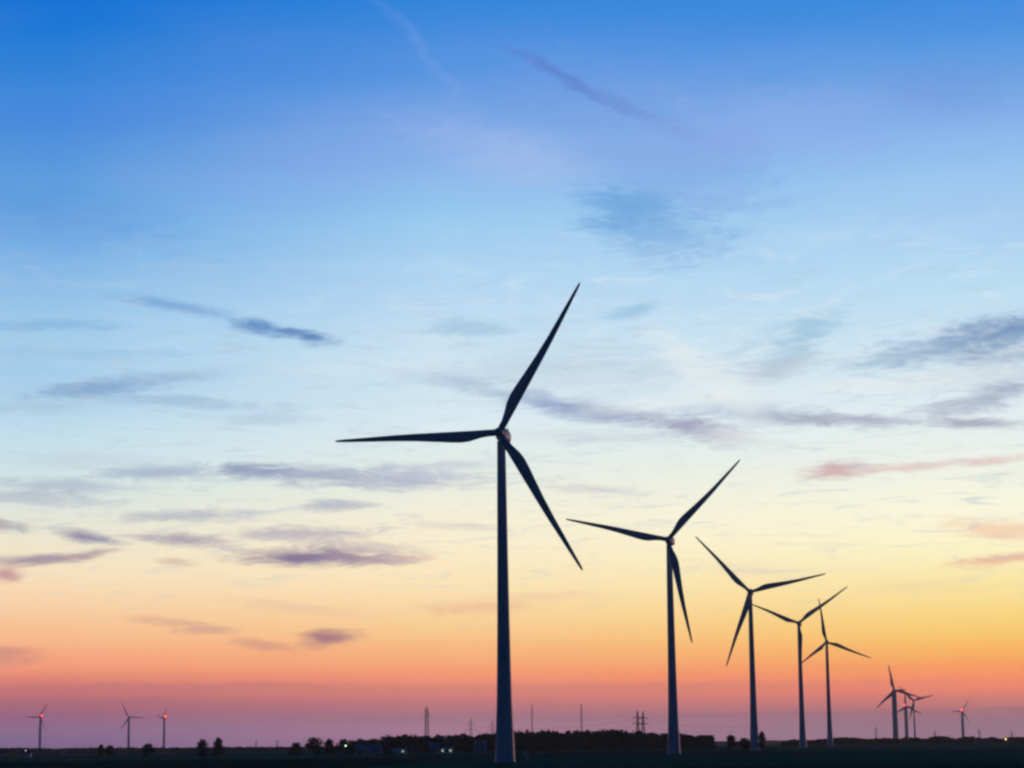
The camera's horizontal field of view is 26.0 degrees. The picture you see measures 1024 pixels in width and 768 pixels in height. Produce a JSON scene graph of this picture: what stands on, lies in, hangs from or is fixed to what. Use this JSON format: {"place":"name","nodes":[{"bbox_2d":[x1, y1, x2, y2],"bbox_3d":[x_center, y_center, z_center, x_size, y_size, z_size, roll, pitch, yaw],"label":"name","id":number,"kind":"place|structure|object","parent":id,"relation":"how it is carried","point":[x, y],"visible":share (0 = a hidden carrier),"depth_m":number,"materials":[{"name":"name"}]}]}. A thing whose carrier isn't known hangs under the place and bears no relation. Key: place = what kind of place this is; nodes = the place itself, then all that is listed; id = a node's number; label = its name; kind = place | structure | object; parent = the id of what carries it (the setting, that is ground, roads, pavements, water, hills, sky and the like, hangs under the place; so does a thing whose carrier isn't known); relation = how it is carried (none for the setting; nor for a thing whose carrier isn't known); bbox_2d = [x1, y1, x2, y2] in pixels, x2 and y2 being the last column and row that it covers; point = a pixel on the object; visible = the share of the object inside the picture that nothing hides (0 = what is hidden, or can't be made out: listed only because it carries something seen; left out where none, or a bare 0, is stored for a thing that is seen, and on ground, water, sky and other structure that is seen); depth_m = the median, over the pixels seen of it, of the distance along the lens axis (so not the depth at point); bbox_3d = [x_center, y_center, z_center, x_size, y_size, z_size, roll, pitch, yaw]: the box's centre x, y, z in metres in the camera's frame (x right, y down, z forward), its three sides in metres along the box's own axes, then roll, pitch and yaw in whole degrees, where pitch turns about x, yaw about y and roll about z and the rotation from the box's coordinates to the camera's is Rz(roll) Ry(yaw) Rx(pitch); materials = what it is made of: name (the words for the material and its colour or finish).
{"place":"outdoors","nodes":[
{"label":"outdoors","id":0,"kind":"place"},
{"bbox_2d":[21,749,31,757],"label":"farm house","id":1,"kind":"structure","parent":0,"point":[26,754],"depth_m":1477.73,"materials":[{"name":"tile"}]},
{"bbox_2d":[0,755,335,760],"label":"crop field","id":2,"kind":"structure","parent":0,"point":[203,757],"depth_m":1080.72,"materials":[{"name":"plant"}]},
{"bbox_2d":[97,744,104,757],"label":"tree","id":3,"kind":"object","parent":2,"relation":"on","point":[100,751],"visible":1,"depth_m":1233.06,"materials":[{"name":"black plant"}]},
{"bbox_2d":[140,743,154,756],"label":"tree","id":4,"kind":"object","parent":2,"relation":"on","point":[147,751],"visible":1,"depth_m":1222.25,"materials":[{"name":"black plant"}]},
{"bbox_2d":[195,739,209,756],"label":"tree","id":5,"kind":"object","parent":2,"relation":"on","point":[202,747],"visible":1,"depth_m":1133.81,"materials":[{"name":"black plant"}]},
{"bbox_2d":[211,737,225,756],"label":"tree","id":6,"kind":"object","parent":2,"relation":"on","point":[218,745],"visible":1,"depth_m":1153.93,"materials":[{"name":"black plant"}]},
{"bbox_2d":[287,742,304,755],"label":"tree","id":7,"kind":"object","parent":2,"relation":"on","point":[296,748],"visible":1,"depth_m":1183.65,"materials":[{"name":"black plant"}]},
{"bbox_2d":[304,737,323,755],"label":"tree","id":8,"kind":"object","parent":2,"relation":"on","point":[312,746],"visible":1,"depth_m":1163.25,"materials":[{"name":"black plant"}]},
{"bbox_2d":[323,739,336,754],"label":"tree","id":9,"kind":"object","parent":2,"relation":"on","point":[328,744],"visible":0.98,"depth_m":1183.35,"materials":[{"name":"black plant"}]},
{"bbox_2d":[0,758,436,767],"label":"soil field","id":10,"kind":"structure","parent":0,"point":[324,763],"depth_m":626.66,"materials":[{"name":"brown soil"}]},
{"bbox_2d":[355,744,381,754],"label":"barn","id":11,"kind":"structure","parent":0,"point":[369,749],"depth_m":1224.59,"materials":[{"name":"blue metal"}]},
{"bbox_2d":[392,748,407,753],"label":"greenhouse shed","id":12,"kind":"structure","parent":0,"point":[400,750],"depth_m":1230.87,"materials":[{"name":"blue metal"}]},
{"bbox_2d":[429,743,439,752],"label":"barn","id":13,"kind":"structure","parent":0,"point":[434,748],"depth_m":1255.27,"materials":[{"name":"blue metal"}]},
{"bbox_2d":[439,742,453,752],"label":"farm house","id":14,"kind":"structure","parent":0,"point":[446,747],"depth_m":1220.80,"materials":[{"name":"tile"}]},
{"bbox_2d":[0,741,1023,767],"bbox_3d":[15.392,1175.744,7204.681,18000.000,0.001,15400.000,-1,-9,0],"label":"ground","id":15,"kind":"structure","parent":0,"point":[722,749],"depth_m":936.45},
{"bbox_2d":[29,702,47,747],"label":"wind turbine","id":16,"kind":"object","parent":15,"relation":"on","point":[40,721],"visible":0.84,"depth_m":5013.25,"materials":[{"name":"paint"}]},
{"bbox_2d":[105,745,113,757],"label":"tree","id":17,"kind":"object","parent":15,"relation":"on","point":[109,751],"visible":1,"depth_m":1242.81,"materials":[{"name":"black plant"}]},
{"bbox_2d":[120,702,142,747],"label":"wind turbine","id":18,"kind":"object","parent":15,"relation":"on","point":[128,736],"visible":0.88,"depth_m":5203.95,"materials":[{"name":"paint"}]},
{"bbox_2d":[155,709,166,746],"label":"wind turbine","id":19,"kind":"object","parent":15,"relation":"on","point":[164,717],"visible":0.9,"depth_m":5408.20,"materials":[{"name":"paint"}]},
{"bbox_2d":[0,746,325,754],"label":"treeline","id":20,"kind":"object","parent":15,"relation":"on","point":[38,751],"visible":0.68,"depth_m":2457.44,"materials":[{"name":"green plant"}]},
{"bbox_2d":[332,739,351,753],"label":"tree","id":21,"kind":"object","parent":15,"relation":"on","point":[342,747],"visible":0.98,"depth_m":1271.12,"materials":[{"name":"black plant"}]},
{"bbox_2d":[425,706,428,735],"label":"radio mast","id":22,"kind":"object","parent":15,"relation":"on","point":[427,725],"visible":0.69,"depth_m":2766.44,"materials":[{"name":"metal"}]},
{"bbox_2d":[474,740,486,752],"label":"feed silo","id":23,"kind":"object","parent":15,"relation":"on","point":[477,746],"visible":1,"depth_m":1261.88,"materials":[{"name":"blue metal"}]},
{"bbox_2d":[336,742,708,753],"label":"underbrush","id":24,"kind":"object","parent":15,"relation":"on","point":[526,747],"visible":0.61,"depth_m":1299.85,"materials":[{"name":"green plant"}]},
{"bbox_2d":[345,728,714,752],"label":"woodland","id":25,"kind":"object","parent":15,"relation":"on","point":[575,738],"visible":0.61,"depth_m":1310.06,"materials":[{"name":"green plant"}]},
{"bbox_2d":[531,707,532,731],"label":"radio mast","id":26,"kind":"object","parent":15,"relation":"on","point":[531,718],"visible":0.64,"depth_m":3163.87,"materials":[{"name":"metal"}]},
{"bbox_2d":[632,710,642,730],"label":"power pylon","id":27,"kind":"object","parent":15,"relation":"on","point":[638,722],"visible":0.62,"depth_m":2470.36,"materials":[{"name":"metal"}]},
{"bbox_2d":[491,721,634,732],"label":"power line","id":28,"kind":"object","parent":27,"relation":"hanging from","point":[565,727],"visible":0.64,"depth_m":2498.64,"materials":[{"name":"grey metal"}]},
{"bbox_2d":[639,713,646,732],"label":"power pylon","id":29,"kind":"object","parent":15,"relation":"on","point":[643,717],"visible":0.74,"depth_m":2490.60,"materials":[{"name":"metal"}]},
{"bbox_2d":[566,460,739,753],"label":"wind turbine","id":30,"kind":"object","parent":15,"relation":"on","point":[673,720],"visible":0.98,"depth_m":836.11,"materials":[{"name":"paint"}]},
{"bbox_2d":[705,735,716,749],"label":"tree","id":31,"kind":"object","parent":15,"relation":"on","point":[711,742],"visible":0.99,"depth_m":1232.92,"materials":[{"name":"black plant"}]},
{"bbox_2d":[726,734,739,750],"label":"tree","id":32,"kind":"object","parent":15,"relation":"on","point":[732,743],"visible":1,"depth_m":1065.09,"materials":[{"name":"black plant"}]},
{"bbox_2d":[738,738,751,750],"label":"tree","id":33,"kind":"object","parent":15,"relation":"on","point":[744,743],"visible":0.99,"depth_m":1074.78,"materials":[{"name":"black plant"}]},
{"bbox_2d":[695,536,825,749],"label":"wind turbine","id":34,"kind":"object","parent":15,"relation":"on","point":[748,608],"visible":0.99,"depth_m":1134.67,"materials":[{"name":"paint"}]},
{"bbox_2d":[757,731,765,749],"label":"tree","id":35,"kind":"object","parent":15,"relation":"on","point":[761,744],"visible":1,"depth_m":1085.11,"materials":[{"name":"black plant"}]},
{"bbox_2d":[787,739,798,746],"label":"tree","id":36,"kind":"object","parent":15,"relation":"on","point":[791,743],"visible":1,"depth_m":1725.97,"materials":[{"name":"black plant"}]},
{"bbox_2d":[752,586,847,747],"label":"wind turbine","id":37,"kind":"object","parent":15,"relation":"on","point":[802,737],"visible":1,"depth_m":1441.46,"materials":[{"name":"paint"}]},
{"bbox_2d":[802,598,870,745],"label":"wind turbine","id":38,"kind":"object","parent":15,"relation":"on","point":[829,726],"visible":0.96,"depth_m":1724.16,"materials":[{"name":"paint"}]},
{"bbox_2d":[834,737,845,745],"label":"tree","id":39,"kind":"object","parent":15,"relation":"on","point":[839,741],"visible":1,"depth_m":1774.33,"materials":[{"name":"black plant"}]},
{"bbox_2d":[715,738,1004,743],"bbox_3d":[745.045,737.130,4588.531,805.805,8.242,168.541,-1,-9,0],"label":"treeline","id":40,"kind":"object","parent":15,"relation":"on","point":[766,742],"visible":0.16,"depth_m":4524.85,"materials":[{"name":"plant"}]},
{"bbox_2d":[877,665,918,738],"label":"wind turbine","id":41,"kind":"object","parent":15,"relation":"on","point":[893,693],"visible":0.9,"depth_m":3427.42,"materials":[{"name":"paint"}]},
{"bbox_2d":[779,736,1023,745],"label":"hedgerow","id":42,"kind":"object","parent":15,"relation":"on","point":[851,741],"visible":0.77,"depth_m":1823.11,"materials":[{"name":"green plant"}]},
{"bbox_2d":[897,688,920,737],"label":"wind turbine","id":43,"kind":"object","parent":15,"relation":"on","point":[905,707],"visible":0.78,"depth_m":5075.55,"materials":[{"name":"paint"}]},
{"bbox_2d":[899,686,932,737],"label":"wind turbine","id":44,"kind":"object","parent":15,"relation":"on","point":[913,700],"visible":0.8,"depth_m":4375.61,"materials":[{"name":"paint"}]},
{"bbox_2d":[932,736,945,744],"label":"tree","id":45,"kind":"object","parent":15,"relation":"on","point":[938,740],"visible":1,"depth_m":1754.81,"materials":[{"name":"black plant"}]},
{"bbox_2d":[952,699,969,736],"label":"wind turbine","id":46,"kind":"object","parent":15,"relation":"on","point":[962,723],"visible":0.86,"depth_m":6133.82,"materials":[{"name":"paint"}]},
{"bbox_2d":[987,737,996,742],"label":"tree","id":47,"kind":"object","parent":15,"relation":"on","point":[992,740],"visible":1,"depth_m":1776.07,"materials":[{"name":"black plant"}]},
{"bbox_2d":[1014,737,1023,742],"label":"tree","id":48,"kind":"object","parent":15,"relation":"on","point":[1018,739],"visible":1,"depth_m":1773.95,"materials":[{"name":"black plant"}]},
{"bbox_2d":[0,0,1023,748],"label":"sky","id":49,"kind":"structure","parent":0,"point":[241,240],"materials":[{"name":"blue"}]},
{"bbox_2d":[386,752,1023,767],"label":"crop field","id":50,"kind":"structure","parent":0,"point":[960,758],"depth_m":497.49,"materials":[{"name":"plant"}]},
{"bbox_2d":[335,283,582,762],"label":"wind turbine","id":51,"kind":"object","parent":50,"relation":"on","point":[504,750],"visible":1,"depth_m":542.59,"materials":[{"name":"paint"}]},
{"bbox_2d":[523,751,528,763],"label":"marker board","id":52,"kind":"object","parent":50,"relation":"on","point":[524,752],"visible":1,"depth_m":497.92,"materials":[{"name":"black"}]},
{"bbox_2d":[644,762,1001,767],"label":"farm track","id":53,"kind":"structure","parent":0,"point":[794,765],"depth_m":387.09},
{"bbox_2d":[774,744,1023,751],"bbox_3d":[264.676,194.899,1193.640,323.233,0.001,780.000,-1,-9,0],"label":"crop field","id":54,"kind":"structure","parent":0,"point":[926,747],"depth_m":1088.74,"materials":[{"name":"plant"}]}
]}

